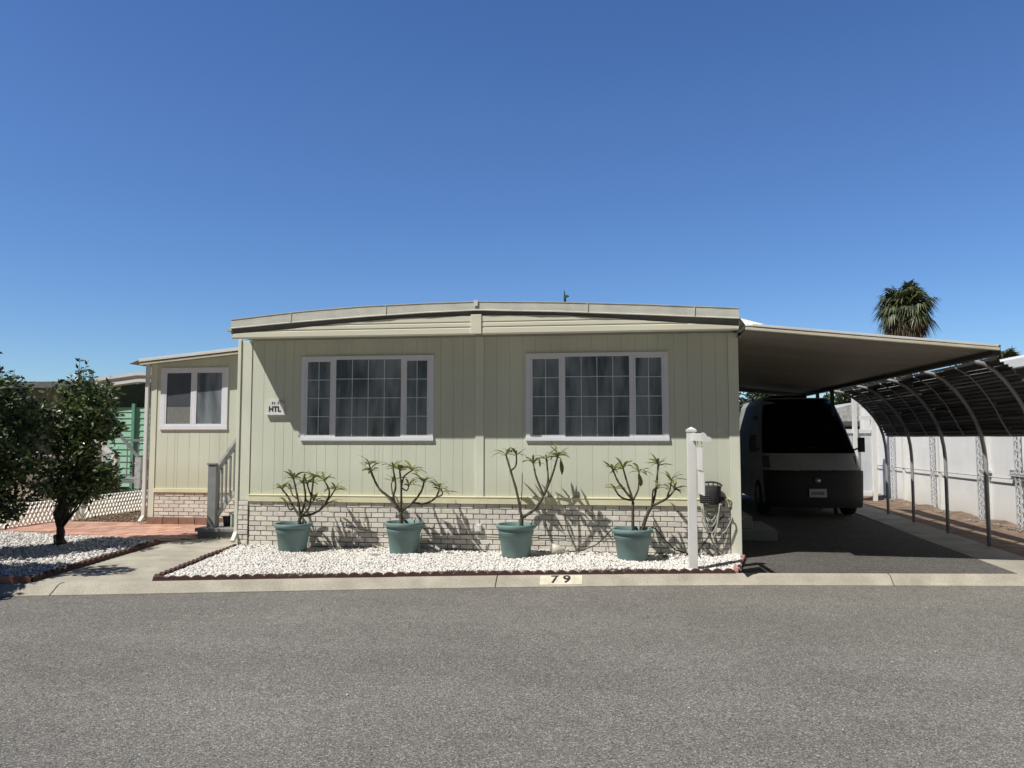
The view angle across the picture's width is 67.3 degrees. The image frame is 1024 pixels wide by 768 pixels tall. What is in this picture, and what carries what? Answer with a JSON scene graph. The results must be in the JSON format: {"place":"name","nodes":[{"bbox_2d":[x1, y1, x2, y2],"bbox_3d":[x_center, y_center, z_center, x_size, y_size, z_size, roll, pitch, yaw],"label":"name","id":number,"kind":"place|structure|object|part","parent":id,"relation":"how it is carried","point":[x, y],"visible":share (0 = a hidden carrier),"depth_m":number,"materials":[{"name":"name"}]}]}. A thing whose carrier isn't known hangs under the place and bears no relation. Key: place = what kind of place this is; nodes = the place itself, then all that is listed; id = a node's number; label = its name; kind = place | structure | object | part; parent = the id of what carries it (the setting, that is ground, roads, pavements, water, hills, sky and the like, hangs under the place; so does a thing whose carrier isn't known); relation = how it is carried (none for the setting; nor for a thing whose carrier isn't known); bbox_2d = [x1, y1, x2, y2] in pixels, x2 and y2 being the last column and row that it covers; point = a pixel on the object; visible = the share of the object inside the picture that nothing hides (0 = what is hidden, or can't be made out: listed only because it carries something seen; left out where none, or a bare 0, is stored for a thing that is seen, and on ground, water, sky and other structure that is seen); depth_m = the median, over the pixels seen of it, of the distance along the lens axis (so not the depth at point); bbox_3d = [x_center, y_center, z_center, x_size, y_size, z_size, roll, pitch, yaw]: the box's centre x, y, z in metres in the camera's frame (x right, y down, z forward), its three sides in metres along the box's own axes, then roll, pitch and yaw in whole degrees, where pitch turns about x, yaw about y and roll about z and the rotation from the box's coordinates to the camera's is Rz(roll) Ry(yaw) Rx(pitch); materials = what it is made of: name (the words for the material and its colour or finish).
{"place":"outdoors","nodes":[
{"label":"outdoors","id":0,"kind":"place"},
{"bbox_2d":[30,538,237,582],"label":"path","id":1,"kind":"structure","parent":0,"point":[147,564],"depth_m":9.24,"materials":[{"name":"concrete"}]},
{"bbox_2d":[178,558,203,568],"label":"edging block","id":2,"kind":"structure","parent":1,"relation":"on","point":[189,563],"depth_m":8.96,"materials":[{"name":"red concrete"}]},
{"bbox_2d":[199,550,221,559],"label":"edging block","id":3,"kind":"structure","parent":1,"relation":"on","point":[211,554],"depth_m":9.56,"materials":[{"name":"red concrete"}]},
{"bbox_2d":[219,544,237,551],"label":"edging block","id":4,"kind":"structure","parent":1,"relation":"on","point":[226,548],"depth_m":10.15,"materials":[{"name":"red concrete"}]},
{"bbox_2d":[222,516,230,525],"bbox_3d":[-4.337,2.087,11.721,0.148,0.150,0.148,-1,-4,7],"label":"plant pot","id":5,"kind":"object","parent":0,"point":[226,520],"visible":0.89,"depth_m":11.66,"materials":[{"name":"plastic"}]},
{"bbox_2d":[2,489,911,576],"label":"yard ground","id":6,"kind":"structure","parent":0,"point":[75,516],"depth_m":16.16,"materials":[{"name":"brown soil"}]},
{"bbox_2d":[0,575,30,583],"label":"edging block","id":7,"kind":"structure","parent":6,"relation":"on","point":[16,579],"depth_m":7.92,"materials":[{"name":"brown concrete"}]},
{"bbox_2d":[30,568,64,581],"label":"edging block","id":8,"kind":"structure","parent":6,"relation":"on","point":[45,574],"depth_m":8.26,"materials":[{"name":"red concrete"}]},
{"bbox_2d":[0,381,131,488],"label":"tan house","id":9,"kind":"structure","parent":6,"relation":"on","point":[38,386],"depth_m":22.89,"materials":[{"name":"grey paint"}]},
{"bbox_2d":[25,408,52,456],"bbox_3d":[-14.317,1.448,22.981,1.320,1.460,0.060,-1,-4,7],"label":"window","id":10,"kind":"structure","parent":9,"relation":"in","point":[41,446],"depth_m":22.91,"materials":[{"name":"grey paint"}]},
{"bbox_2d":[0,490,146,527],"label":"lattice fence","id":11,"kind":"object","parent":6,"relation":"on","point":[82,516],"visible":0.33,"depth_m":14.78,"materials":[{"name":"white wood"}]},
{"bbox_2d":[0,530,150,576],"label":"gravel bed","id":12,"kind":"object","parent":6,"relation":"on","point":[20,552],"visible":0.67,"depth_m":9.76,"materials":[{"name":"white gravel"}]},
{"bbox_2d":[0,352,59,529],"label":"shade tree","id":13,"kind":"object","parent":12,"relation":"on","point":[16,429],"visible":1,"depth_m":9.84,"materials":[{"name":"green plant"}]},
{"bbox_2d":[36,358,129,545],"bbox_3d":[-5.995,0.961,10.841,1.290,2.670,1.165,-2,-4,24],"label":"citrus tree","id":14,"kind":"object","parent":12,"relation":"on","point":[88,408],"visible":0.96,"depth_m":10.62,"materials":[{"name":"green plant"}]},
{"bbox_2d":[61,559,92,571],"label":"edging block","id":15,"kind":"structure","parent":6,"relation":"on","point":[77,565],"depth_m":8.84,"materials":[{"name":"red concrete"}]},
{"bbox_2d":[14,510,146,531],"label":"leaf litter","id":16,"kind":"object","parent":6,"relation":"on","point":[120,517],"visible":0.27,"depth_m":14.29,"materials":[{"name":"brown plant"}]},
{"bbox_2d":[25,478,141,504],"bbox_3d":[-9.454,2.415,17.058,2.857,0.649,0.808,-1,-4,7],"label":"shrub","id":17,"kind":"object","parent":6,"relation":"on","point":[34,494],"visible":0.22,"depth_m":17.01,"materials":[{"name":"plant"}]},
{"bbox_2d":[0,521,206,542],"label":"patio paving","id":18,"kind":"structure","parent":6,"relation":"on","point":[161,532],"depth_m":12.41,"materials":[{"name":"red brick"}]},
{"bbox_2d":[90,552,117,563],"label":"edging block","id":19,"kind":"structure","parent":6,"relation":"on","point":[106,556],"depth_m":9.41,"materials":[{"name":"red concrete"}]},
{"bbox_2d":[94,434,147,502],"bbox_3d":[-9.179,1.938,18.487,1.550,1.700,1.560,-1,-4,7],"label":"neighbour porch","id":20,"kind":"object","parent":6,"relation":"on","point":[136,479],"visible":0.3,"depth_m":17.71,"materials":[{"name":"grey paint"}]},
{"bbox_2d":[95,372,150,494],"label":"green house","id":21,"kind":"structure","parent":6,"relation":"on","point":[132,407],"depth_m":20.44,"materials":[{"name":"green"}]},
{"bbox_2d":[115,546,140,555],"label":"edging block","id":22,"kind":"structure","parent":6,"relation":"on","point":[128,550],"depth_m":9.99,"materials":[{"name":"red concrete"}]},
{"bbox_2d":[129,456,147,486],"bbox_3d":[-8.736,2.364,19.456,1.872,1.084,0.913,-1,-4,7],"label":"shrub","id":23,"kind":"object","parent":6,"relation":"on","point":[133,465],"visible":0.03,"depth_m":19.28,"materials":[{"name":"green plant"}]},
{"bbox_2d":[137,539,159,549],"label":"edging block","id":24,"kind":"structure","parent":6,"relation":"on","point":[150,543],"depth_m":10.56,"materials":[{"name":"red concrete"}]},
{"bbox_2d":[153,566,181,577],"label":"edging block","id":25,"kind":"structure","parent":6,"relation":"on","point":[171,570],"depth_m":8.38,"materials":[{"name":"red concrete"}]},
{"bbox_2d":[152,575,214,580],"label":"edging block","id":26,"kind":"structure","parent":6,"relation":"on","point":[183,577],"depth_m":8.07,"materials":[{"name":"red concrete"}]},
{"bbox_2d":[130,348,237,524],"bbox_3d":[-4.489,1.123,16.810,3.300,3.192,7.765,-1,-4,7],"label":"room extension","id":27,"kind":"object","parent":6,"relation":"on","point":[191,407],"visible":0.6,"depth_m":13.30,"materials":[{"name":"paint"}]},
{"bbox_2d":[159,367,228,429],"bbox_3d":[-5.514,0.251,13.334,1.248,1.080,0.027,-1,-4,7],"label":"window","id":28,"kind":"structure","parent":27,"relation":"in","point":[192,398],"depth_m":13.33,"materials":[{"name":"white glass"}]},
{"bbox_2d":[195,438,237,538],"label":"porch steps","id":29,"kind":"structure","parent":6,"relation":"on","point":[214,528],"depth_m":11.56,"materials":[{"name":"grey paint"}]},
{"bbox_2d":[214,573,275,579],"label":"edging block","id":30,"kind":"structure","parent":6,"relation":"on","point":[243,576],"depth_m":8.14,"materials":[{"name":"red concrete"}]},
{"bbox_2d":[275,573,335,578],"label":"edging block","id":31,"kind":"structure","parent":6,"relation":"on","point":[297,576],"depth_m":8.20,"materials":[{"name":"red concrete"}]},
{"bbox_2d":[336,572,394,577],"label":"edging block","id":32,"kind":"structure","parent":6,"relation":"on","point":[362,575],"depth_m":8.25,"materials":[{"name":"red concrete"}]},
{"bbox_2d":[395,571,452,576],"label":"edging block","id":33,"kind":"structure","parent":6,"relation":"on","point":[423,573],"depth_m":8.31,"materials":[{"name":"red concrete"}]},
{"bbox_2d":[164,544,742,577],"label":"marble chips","id":34,"kind":"object","parent":6,"relation":"on","point":[261,559],"visible":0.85,"depth_m":9.02,"materials":[{"name":"white gravel"}]},
{"bbox_2d":[273,469,345,552],"bbox_3d":[-2.662,1.631,9.968,1.058,1.059,0.560,-1,-4,7],"label":"potted plumeria","id":35,"kind":"object","parent":34,"relation":"on","point":[292,536],"visible":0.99,"depth_m":9.90,"materials":[{"name":"teal ceramic"}]},
{"bbox_2d":[359,456,455,553],"bbox_3d":[-1.339,1.530,9.781,1.319,1.234,0.529,-1,-4,7],"label":"potted plumeria","id":36,"kind":"object","parent":34,"relation":"on","point":[403,536],"visible":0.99,"depth_m":9.71,"materials":[{"name":"teal plastic"}]},
{"bbox_2d":[243,544,719,561],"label":"dry leaves","id":37,"kind":"object","parent":34,"relation":"on","point":[454,555],"visible":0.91,"depth_m":9.73,"materials":[{"name":"brown plant"}]},
{"bbox_2d":[494,443,569,557],"bbox_3d":[0.226,1.435,9.570,1.017,1.395,0.538,-1,-4,7],"label":"potted plumeria","id":38,"kind":"object","parent":34,"relation":"on","point":[515,539],"visible":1,"depth_m":9.48,"materials":[{"name":"teal ceramic"}]},
{"bbox_2d":[550,544,569,554],"bbox_3d":[0.593,2.061,9.590,0.245,0.139,0.145,-1,-4,7],"label":"garden lamp","id":39,"kind":"object","parent":34,"relation":"on","point":[555,549],"visible":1,"depth_m":9.57,"materials":[{"name":"plastic"}]},
{"bbox_2d":[569,530,610,551],"bbox_3d":[0.942,1.940,9.579,0.745,0.352,0.164,-2,-5,30],"label":"power cable","id":40,"kind":"object","parent":34,"relation":"on","point":[593,545],"visible":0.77,"depth_m":9.59,"materials":[{"name":"black rubber"}]},
{"bbox_2d":[603,453,686,561],"bbox_3d":[1.615,1.471,9.290,1.058,1.294,0.500,-1,-4,7],"label":"potted plumeria","id":41,"kind":"object","parent":34,"relation":"on","point":[632,541],"visible":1,"depth_m":9.24,"materials":[{"name":"teal plastic"}]},
{"bbox_2d":[651,515,723,553],"bbox_3d":[2.143,1.865,9.472,1.027,0.479,0.138,1,-4,-18],"label":"power cable","id":42,"kind":"object","parent":34,"relation":"on","point":[682,551],"visible":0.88,"depth_m":9.50,"materials":[{"name":"black rubber"}]},
{"bbox_2d":[686,427,711,568],"bbox_3d":[2.037,1.264,8.383,0.126,1.602,0.712,0,-4,-1],"label":"sign post","id":43,"kind":"object","parent":34,"relation":"on","point":[692,436],"visible":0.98,"depth_m":8.62,"materials":[{"name":"white paint"}]},
{"bbox_2d":[696,441,704,495],"bbox_3d":[2.044,0.908,8.332,0.026,0.575,0.381,0,-4,5],"label":"hanging sign","id":44,"kind":"object","parent":43,"relation":"hanging from","point":[701,476],"visible":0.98,"depth_m":8.27,"materials":[{"name":"white paint"}]},
{"bbox_2d":[453,570,510,575],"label":"edging block","id":45,"kind":"structure","parent":6,"relation":"on","point":[478,573],"depth_m":8.36,"materials":[{"name":"red concrete"}]},
{"bbox_2d":[227,290,741,554],"bbox_3d":[0.313,0.535,15.981,6.706,4.251,13.033,-1,-4,7],"label":"mobile home","id":46,"kind":"object","parent":6,"relation":"on","point":[454,395],"visible":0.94,"depth_m":10.03,"materials":[{"name":"paint"}]},
{"bbox_2d":[265,400,285,414],"bbox_3d":[-3.219,0.321,10.488,0.280,0.205,0.041,-1,-4,7],"label":"address plaque","id":47,"kind":"object","parent":46,"relation":"attached to","point":[275,407],"visible":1,"depth_m":10.48,"materials":[{"name":"white paint"}]},
{"bbox_2d":[300,355,433,440],"bbox_3d":[-1.955,0.189,10.341,1.847,1.146,0.027,-1,-4,7],"label":"window","id":48,"kind":"structure","parent":46,"relation":"in","point":[378,397],"depth_m":10.34,"materials":[{"name":"grey glass"}]},
{"bbox_2d":[343,524,610,536],"bbox_3d":[-0.336,1.909,10.001,3.896,0.127,0.008,-1,-4,7],"label":"wall wire","id":49,"kind":"object","parent":46,"relation":"attached to","point":[486,534],"depth_m":10.00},
{"bbox_2d":[475,524,481,531],"bbox_3d":[-0.441,1.874,10.011,0.085,0.100,0.050,-1,-4,7],"label":"outlet box","id":50,"kind":"object","parent":46,"relation":"attached to","point":[478,527],"visible":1,"depth_m":9.99,"materials":[{"name":"white paint"}]},
{"bbox_2d":[526,351,669,440],"bbox_3d":[1.092,0.161,9.941,1.844,1.146,0.027,-1,-4,7],"label":"window","id":51,"kind":"structure","parent":46,"relation":"in","point":[591,396],"depth_m":9.94,"materials":[{"name":"grey glass"}]},
{"bbox_2d":[700,481,724,505],"bbox_3d":[2.492,1.365,9.589,0.320,0.310,0.127,-1,-4,7],"label":"hose holder","id":52,"kind":"object","parent":46,"relation":"attached to","point":[712,496],"visible":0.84,"depth_m":9.56,"materials":[{"name":"plastic"}]},
{"bbox_2d":[700,503,731,554],"bbox_3d":[2.535,1.790,9.521,0.392,0.620,0.155,-1,-4,7],"label":"garden hose","id":53,"kind":"object","parent":52,"relation":"hanging from","point":[704,511],"visible":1,"depth_m":9.55,"materials":[{"name":"white rubber"}]},
{"bbox_2d":[732,318,1000,513],"bbox_3d":[4.672,0.924,13.068,2.815,2.970,8.816,-1,-4,7],"label":"carport","id":54,"kind":"object","parent":46,"relation":"attached to","point":[783,360],"visible":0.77,"depth_m":10.42,"materials":[{"name":"white paint"}]},
{"bbox_2d":[834,357,1023,546],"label":"louvred awning","id":55,"kind":"object","parent":54,"relation":"attached to","point":[973,410],"visible":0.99,"depth_m":11.42,"materials":[{"name":"grey metal"}]},
{"bbox_2d":[511,570,566,574],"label":"edging block","id":56,"kind":"structure","parent":6,"relation":"on","point":[540,572],"depth_m":8.41,"materials":[{"name":"red concrete"}]},
{"bbox_2d":[567,569,623,574],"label":"edging block","id":57,"kind":"structure","parent":6,"relation":"on","point":[583,572],"depth_m":8.44,"materials":[{"name":"red concrete"}]},
{"bbox_2d":[623,569,679,573],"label":"edging block","id":58,"kind":"structure","parent":6,"relation":"on","point":[651,571],"depth_m":8.46,"materials":[{"name":"red concrete"}]},
{"bbox_2d":[679,568,735,573],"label":"edging block","id":59,"kind":"structure","parent":6,"relation":"on","point":[705,571],"depth_m":8.48,"materials":[{"name":"red concrete"}]},
{"bbox_2d":[733,561,741,572],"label":"edging block","id":60,"kind":"structure","parent":6,"relation":"on","point":[735,568],"depth_m":8.58,"materials":[{"name":"pink concrete"}]},
{"bbox_2d":[834,402,859,456],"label":"distant house","id":61,"kind":"structure","parent":6,"relation":"on","point":[844,412],"depth_m":28.45,"materials":[{"name":"white plastic"}]},
{"bbox_2d":[823,377,897,404],"bbox_3d":[14.978,1.690,32.396,4.563,4.224,3.124,-1,-4,7],"label":"background tree","id":62,"kind":"object","parent":6,"relation":"on","point":[841,399],"visible":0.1,"depth_m":32.05,"materials":[{"name":"green plant"}]},
{"bbox_2d":[871,279,941,392],"bbox_3d":[14.675,-0.153,28.437,2.535,7.481,2.517,-1,-4,7],"label":"fan palm","id":63,"kind":"object","parent":6,"relation":"on","point":[904,311],"visible":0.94,"depth_m":28.09,"materials":[{"name":"green plant"}]},
{"bbox_2d":[872,359,981,397],"bbox_3d":[18.276,1.228,30.863,7.786,4.933,3.377,-1,-4,7],"label":"background tree","id":64,"kind":"object","parent":6,"relation":"on","point":[913,374],"visible":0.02,"depth_m":31.10,"materials":[{"name":"plant"}]},
{"bbox_2d":[850,355,1023,526],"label":"white house","id":65,"kind":"structure","parent":6,"relation":"on","point":[965,464],"depth_m":14.96,"materials":[{"name":"paint"}]},
{"bbox_2d":[855,504,1023,573],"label":"driveway border","id":66,"kind":"object","parent":6,"relation":"on","point":[1009,561],"visible":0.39,"depth_m":11.29,"materials":[{"name":"concrete"}]},
{"bbox_2d":[863,498,1023,556],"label":"planting strip","id":67,"kind":"object","parent":6,"relation":"on","point":[1008,542],"visible":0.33,"depth_m":12.83,"materials":[{"name":"brown soil"}]},
{"bbox_2d":[804,398,877,500],"bbox_3d":[7.946,1.548,18.651,1.660,2.540,0.120,-1,-4,7],"label":"vinyl fence","id":68,"kind":"object","parent":67,"relation":"on","point":[868,457],"visible":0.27,"depth_m":18.55,"materials":[{"name":"white paint"}]},
{"bbox_2d":[863,494,1023,535],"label":"soil bank","id":69,"kind":"structure","parent":67,"relation":"on","point":[957,515],"depth_m":14.62,"materials":[{"name":"brown soil"}]},
{"bbox_2d":[879,498,1023,532],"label":"rubble","id":70,"kind":"object","parent":67,"relation":"on","point":[1021,529],"visible":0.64,"depth_m":13.59,"materials":[{"name":"grey stone"}]},
{"bbox_2d":[986,346,1021,359],"bbox_3d":[24.133,1.165,37.258,2.795,6.085,3.084,-1,-4,7],"label":"fan palm","id":71,"kind":"object","parent":6,"relation":"on","point":[1008,352],"visible":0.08,"depth_m":36.87,"materials":[{"name":"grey plant"}]},
{"bbox_2d":[0,586,1023,767],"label":"road","id":72,"kind":"structure","parent":0,"point":[539,682],"depth_m":5.12,"materials":[{"name":"grey asphalt"}]},
{"bbox_2d":[0,573,1023,596],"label":"kerb","id":73,"kind":"structure","parent":72,"relation":"on","point":[442,582],"depth_m":8.24,"materials":[{"name":"concrete"}]},
{"bbox_2d":[49,573,893,595],"bbox_3d":[-0.268,2.124,8.200,8.849,0.114,0.352,0,-4,-3],"label":"kerb joint","id":74,"kind":"object","parent":73,"relation":"on","point":[495,583],"visible":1,"depth_m":8.26,"materials":[{"name":"grey concrete"}]},
{"bbox_2d":[539,575,581,584],"bbox_3d":[0.531,2.116,8.309,0.481,0.076,0.123,0,-4,-3],"label":"kerb number","id":75,"kind":"object","parent":73,"relation":"on","point":[558,579],"visible":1,"depth_m":8.30,"materials":[{"name":"beige paint"}]},
{"bbox_2d":[4,597,1020,730],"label":"road pebbles","id":76,"kind":"object","parent":72,"relation":"on","point":[347,694],"visible":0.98,"depth_m":5.45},
{"bbox_2d":[0,0,1023,401],"label":"sky","id":77,"kind":"structure","parent":0,"point":[172,172],"materials":[{"name":"blue"}]},
{"bbox_2d":[740,495,1016,573],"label":"driveway","id":78,"kind":"structure","parent":0,"point":[818,540],"depth_m":10.35,"materials":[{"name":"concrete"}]},
{"bbox_2d":[741,510,777,540],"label":"side steps","id":79,"kind":"structure","parent":78,"relation":"on","point":[756,530],"depth_m":11.23,"materials":[{"name":"grey concrete"}]},
{"bbox_2d":[739,392,781,498],"bbox_3d":[5.076,1.322,19.090,3.695,3.113,2.160,-1,-4,7],"label":"background tree","id":80,"kind":"object","parent":78,"relation":"on","point":[752,397],"visible":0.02,"depth_m":18.72,"materials":[{"name":"green plant"}]},
{"bbox_2d":[739,395,864,513],"bbox_3d":[5.998,1.493,16.918,2.135,2.370,5.464,-1,-4,7],"label":"van","id":81,"kind":"object","parent":78,"relation":"on","point":[786,441],"visible":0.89,"depth_m":14.79,"materials":[{"name":"white paint"}]},
{"bbox_3d":[5.061,0.991,16.047,0.111,0.650,0.800,-1,-4,7],"label":"side window","id":82,"kind":"part","parent":81,"relation":"part of","materials":[{"name":"black glass"}]}
]}

